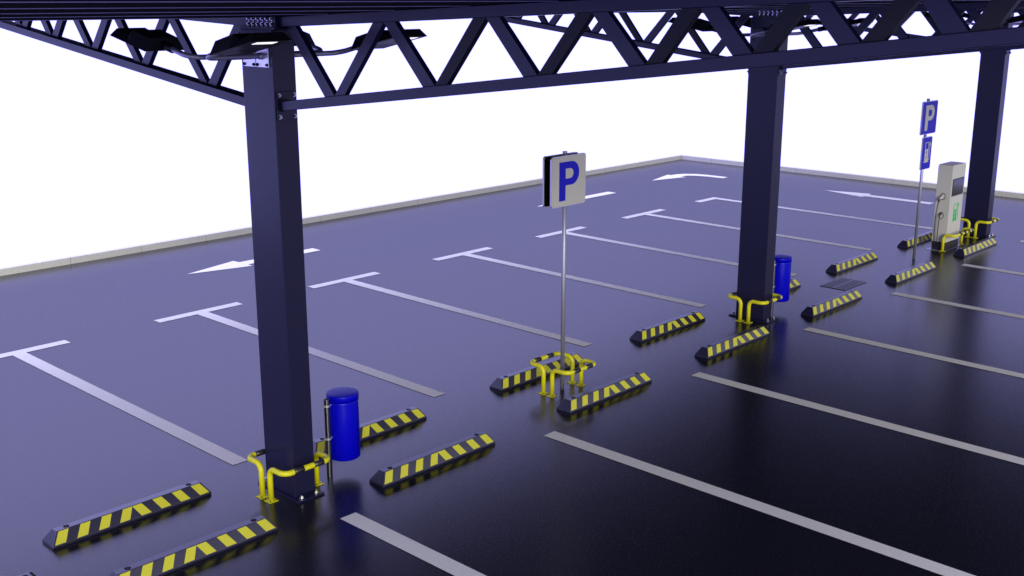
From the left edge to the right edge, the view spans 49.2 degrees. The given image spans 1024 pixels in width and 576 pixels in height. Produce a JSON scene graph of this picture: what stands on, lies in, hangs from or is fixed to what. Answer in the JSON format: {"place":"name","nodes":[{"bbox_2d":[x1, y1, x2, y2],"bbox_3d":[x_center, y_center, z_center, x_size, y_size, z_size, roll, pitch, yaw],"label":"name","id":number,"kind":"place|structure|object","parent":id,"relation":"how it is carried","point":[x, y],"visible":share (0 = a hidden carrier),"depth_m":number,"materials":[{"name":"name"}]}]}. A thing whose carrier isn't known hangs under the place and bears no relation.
{"place":"outdoors","nodes":[
{"label":"outdoors","id":0,"kind":"place"},
{"bbox_2d":[18,571,37,575],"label":"rubber block","id":1,"kind":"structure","parent":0,"point":[30,573],"depth_m":8.09,"materials":[{"name":"black rubber"}]},
{"bbox_2d":[0,159,1023,575],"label":"ground","id":2,"kind":"structure","parent":0,"point":[876,429],"depth_m":12.11,"materials":[{"name":"grey asphalt"}]},
{"bbox_2d":[42,480,210,549],"bbox_3d":[-3.145,1.835,9.221,0.190,0.118,1.400,13,20,42],"label":"wheel stop","id":3,"kind":"object","parent":2,"relation":"on","point":[95,524],"visible":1,"depth_m":9.12,"materials":[{"name":"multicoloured rubber"}]},
{"bbox_2d":[109,515,277,575],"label":"wheel stop","id":4,"kind":"object","parent":2,"relation":"on","point":[195,551],"visible":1,"depth_m":8.54,"materials":[{"name":"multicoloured rubber"}]},
{"bbox_2d":[247,448,267,499],"bbox_3d":[-2.047,1.575,9.817,0.284,0.325,0.568,13,20,42],"label":"pipe guard","id":5,"kind":"object","parent":2,"relation":"on","point":[251,458],"visible":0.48,"depth_m":9.59,"materials":[{"name":"yellow metal"}]},
{"bbox_2d":[264,451,329,503],"bbox_3d":[-1.815,1.630,9.602,0.284,0.325,0.568,13,20,42],"label":"pipe guard","id":6,"kind":"object","parent":2,"relation":"on","point":[316,463],"visible":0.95,"depth_m":9.50,"materials":[{"name":"yellow metal"}]},
{"bbox_2d":[0,155,680,275],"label":"kerb","id":7,"kind":"structure","parent":2,"relation":"on","point":[38,265],"depth_m":21.30,"materials":[{"name":"concrete"}]},
{"bbox_2d":[322,387,360,477],"bbox_3d":[-1.526,1.288,10.056,0.319,0.761,0.288,-2,15,-7],"label":"litter bin","id":8,"kind":"object","parent":2,"relation":"on","point":[340,406],"visible":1,"depth_m":9.93,"materials":[{"name":"blue metal"}]},
{"bbox_2d":[313,406,426,453],"bbox_3d":[-1.421,1.383,10.974,0.190,0.118,1.400,13,20,42],"label":"wheel stop","id":9,"kind":"object","parent":2,"relation":"on","point":[388,423],"visible":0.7,"depth_m":11.06,"materials":[{"name":"black rubber"}]},
{"bbox_2d":[369,431,494,487],"bbox_3d":[-0.711,1.551,10.319,0.190,0.118,1.400,13,20,42],"label":"wheel stop","id":10,"kind":"object","parent":2,"relation":"on","point":[422,463],"visible":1,"depth_m":10.21,"materials":[{"name":"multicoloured rubber"}]},
{"bbox_2d":[0,0,1023,503],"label":"parking canopy","id":11,"kind":"object","parent":2,"relation":"on","point":[270,100],"visible":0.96,"depth_m":8.90,"materials":[{"name":"metal"}]},
{"bbox_2d":[110,28,255,66],"bbox_3d":[-2.630,-1.884,8.779,1.181,0.293,0.526,5,15,19],"label":"floodlight","id":12,"kind":"object","parent":11,"relation":"attached to","point":[144,39],"visible":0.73,"depth_m":8.69,"materials":[{"name":"black metal"}]},
{"bbox_2d":[206,32,291,67],"bbox_3d":[-1.953,-1.723,8.154,0.526,0.293,1.181,-6,16,-22],"label":"floodlight","id":13,"kind":"object","parent":11,"relation":"attached to","point":[241,46],"visible":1,"depth_m":7.87,"materials":[{"name":"black metal"}]},
{"bbox_2d":[294,31,322,51],"bbox_3d":[-1.907,-2.074,9.514,0.526,0.293,1.181,-6,16,-22],"label":"floodlight","id":14,"kind":"object","parent":11,"relation":"attached to","point":[312,43],"visible":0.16,"depth_m":9.55,"materials":[{"name":"black metal"}]},
{"bbox_2d":[294,29,426,56],"bbox_3d":[-1.230,-1.913,8.890,1.181,0.293,0.526,5,15,19],"label":"floodlight","id":15,"kind":"object","parent":11,"relation":"attached to","point":[386,39],"visible":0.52,"depth_m":8.81,"materials":[{"name":"black metal"}]},
{"bbox_2d":[668,17,764,41],"bbox_3d":[2.542,-3.241,14.038,1.181,0.293,0.526,5,15,19],"label":"floodlight","id":16,"kind":"object","parent":11,"relation":"attached to","point":[702,25],"visible":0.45,"depth_m":13.93,"materials":[{"name":"black metal"}]},
{"bbox_2d":[731,16,751,27],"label":"floodlight","id":17,"kind":"object","parent":11,"relation":"attached to","point":[747,23],"visible":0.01,"depth_m":14.86,"materials":[{"name":"black metal"}]},
{"bbox_2d":[750,19,821,36],"bbox_3d":[3.219,-3.080,13.413,0.526,0.293,1.181,-6,16,-22],"label":"floodlight","id":18,"kind":"object","parent":11,"relation":"attached to","point":[805,23],"visible":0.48,"depth_m":13.05,"materials":[{"name":"black metal"}]},
{"bbox_2d":[789,18,864,35],"bbox_3d":[3.943,-3.269,14.149,1.181,0.293,0.526,5,15,19],"label":"floodlight","id":19,"kind":"object","parent":11,"relation":"attached to","point":[856,22],"visible":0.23,"depth_m":14.10,"materials":[{"name":"black metal"}]},
{"bbox_2d":[924,12,973,24],"bbox_3d":[7.715,-4.597,19.297,1.181,0.293,0.526,5,15,19],"label":"floodlight","id":20,"kind":"object","parent":11,"relation":"attached to","point":[928,15],"visible":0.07,"depth_m":19.36,"materials":[{"name":"black metal"}]},
{"bbox_2d":[962,12,968,17],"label":"floodlight","id":21,"kind":"object","parent":11,"relation":"attached to","point":[965,15],"depth_m":20.22,"materials":[{"name":"black metal"}]},
{"bbox_2d":[1000,14,1023,28],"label":"floodlight","id":22,"kind":"object","parent":11,"relation":"attached to","point":[1017,19],"visible":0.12,"depth_m":18.44,"materials":[{"name":"black metal"}]},
{"bbox_2d":[490,352,581,391],"bbox_3d":[0.303,0.930,12.727,0.190,0.118,1.400,13,20,42],"label":"wheel stop","id":23,"kind":"object","parent":2,"relation":"on","point":[517,378],"visible":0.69,"depth_m":12.51,"materials":[{"name":"black rubber"}]},
{"bbox_2d":[529,351,577,394],"bbox_3d":[0.435,0.924,12.341,0.284,0.325,0.568,13,20,42],"label":"pipe guard","id":24,"kind":"object","parent":2,"relation":"on","point":[533,362],"visible":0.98,"depth_m":12.31,"materials":[{"name":"yellow metal"}]},
{"bbox_2d":[542,151,585,389],"bbox_3d":[0.547,-0.155,11.946,0.133,2.612,0.544,13,20,42],"label":"parking sign","id":25,"kind":"object","parent":2,"relation":"on","point":[564,181],"visible":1,"depth_m":11.68,"materials":[{"name":"silver metal"}]},
{"bbox_2d":[546,358,595,397],"bbox_3d":[0.668,0.979,12.127,0.284,0.325,0.568,13,20,42],"label":"pipe guard","id":26,"kind":"object","parent":2,"relation":"on","point":[581,368],"visible":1,"depth_m":12.03,"materials":[{"name":"yellow metal"}]},
{"bbox_2d":[556,371,651,413],"bbox_3d":[1.013,1.099,12.072,0.190,0.118,1.400,13,20,42],"label":"wheel stop","id":27,"kind":"object","parent":2,"relation":"on","point":[592,396],"visible":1,"depth_m":11.95,"materials":[{"name":"black rubber"}]},
{"bbox_2d":[630,311,704,341],"bbox_3d":[2.027,0.478,14.480,0.190,0.118,1.400,13,20,42],"label":"wheel stop","id":28,"kind":"object","parent":2,"relation":"on","point":[663,327],"visible":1,"depth_m":14.36,"materials":[{"name":"black rubber"}]},
{"bbox_2d":[694,325,769,358],"bbox_3d":[2.737,0.647,13.825,0.190,0.118,1.400,13,20,42],"label":"wheel stop","id":29,"kind":"object","parent":2,"relation":"on","point":[721,346],"visible":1,"depth_m":13.70,"materials":[{"name":"black rubber"}]},
{"bbox_2d":[727,291,744,321],"bbox_3d":[3.125,0.218,15.076,0.284,0.325,0.568,13,20,42],"label":"pipe guard","id":30,"kind":"object","parent":2,"relation":"on","point":[733,296],"visible":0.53,"depth_m":14.85,"materials":[{"name":"yellow metal"}]},
{"bbox_2d":[743,293,781,323],"bbox_3d":[3.358,0.274,14.861,0.284,0.325,0.568,13,20,42],"label":"pipe guard","id":31,"kind":"object","parent":2,"relation":"on","point":[769,301],"visible":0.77,"depth_m":14.73,"materials":[{"name":"yellow metal"}]},
{"bbox_2d":[772,254,791,312],"bbox_3d":[3.646,-0.068,15.315,0.319,0.761,0.288,-2,15,-7],"label":"litter bin","id":32,"kind":"object","parent":2,"relation":"on","point":[782,274],"visible":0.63,"depth_m":15.17,"materials":[{"name":"blue plastic"}]},
{"bbox_2d":[790,278,800,289],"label":"wheel stop","id":33,"kind":"object","parent":2,"relation":"on","point":[794,283],"visible":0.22,"depth_m":16.58,"materials":[{"name":"black rubber"}]},
{"bbox_2d":[801,290,861,316],"bbox_3d":[4.461,0.195,15.578,0.190,0.118,1.400,13,20,42],"label":"wheel stop","id":34,"kind":"object","parent":2,"relation":"on","point":[828,304],"visible":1,"depth_m":15.44,"materials":[{"name":"black rubber"}]},
{"bbox_2d":[820,278,865,290],"bbox_3d":[4.972,-0.062,16.795,0.400,0.008,0.680,13,20,42],"label":"drain grate","id":35,"kind":"object","parent":2,"relation":"on","point":[844,284],"visible":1,"depth_m":16.80,"materials":[{"name":"black metal"}]},
{"bbox_2d":[680,154,1023,198],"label":"kerb","id":36,"kind":"structure","parent":2,"relation":"on","point":[857,176],"depth_m":26.69,"materials":[{"name":"concrete"}]},
{"bbox_2d":[826,252,877,272],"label":"wheel stop","id":37,"kind":"object","parent":2,"relation":"on","point":[852,262],"visible":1,"depth_m":17.85,"materials":[{"name":"black rubber"}]},
{"bbox_2d":[885,261,935,283],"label":"wheel stop","id":38,"kind":"object","parent":2,"relation":"on","point":[910,272],"visible":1,"depth_m":17.19,"materials":[{"name":"black rubber"}]},
{"bbox_2d":[897,230,931,247],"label":"wheel stop","id":39,"kind":"object","parent":2,"relation":"on","point":[921,238],"visible":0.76,"depth_m":19.52,"materials":[{"name":"black rubber"}]},
{"bbox_2d":[912,98,937,258],"bbox_3d":[6.623,-1.742,18.098,0.083,2.612,0.552,13,20,42],"label":"parking sign","id":40,"kind":"object","parent":2,"relation":"on","point":[928,117],"visible":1,"depth_m":17.92,"materials":[{"name":"blue metal"}]},
{"bbox_2d":[927,161,965,250],"bbox_3d":[7.466,-1.414,19.137,0.314,1.457,0.867,13,20,42],"label":"charging station","id":41,"kind":"object","parent":2,"relation":"on","point":[949,196],"visible":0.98,"depth_m":18.91,"materials":[{"name":"silver metal"}]},
{"bbox_2d":[939,227,973,251],"bbox_3d":[7.614,-0.827,19.129,0.259,0.309,0.860,13,20,42],"label":"pipe guard","id":42,"kind":"object","parent":2,"relation":"on","point":[964,232],"visible":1,"depth_m":18.93,"materials":[{"name":"yellow metal"}]},
{"bbox_2d":[960,215,970,236],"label":"pipe guard","id":43,"kind":"object","parent":2,"relation":"on","point":[967,221],"visible":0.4,"depth_m":20.11,"materials":[{"name":"yellow metal"}]},
{"bbox_2d":[953,237,996,256],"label":"wheel stop","id":44,"kind":"object","parent":2,"relation":"on","point":[975,247],"visible":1,"depth_m":18.93,"materials":[{"name":"black rubber"}]},
{"bbox_2d":[971,217,998,237],"bbox_3d":[8.530,-1.083,20.120,0.284,0.325,0.568,13,20,42],"label":"pipe guard","id":45,"kind":"object","parent":2,"relation":"on","point":[994,219],"visible":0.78,"depth_m":19.99,"materials":[{"name":"yellow metal"}]},
{"bbox_2d":[0,11,1023,266],"label":"sky","id":46,"kind":"structure","parent":0,"point":[96,155],"materials":[{"name":"white"}]}
]}

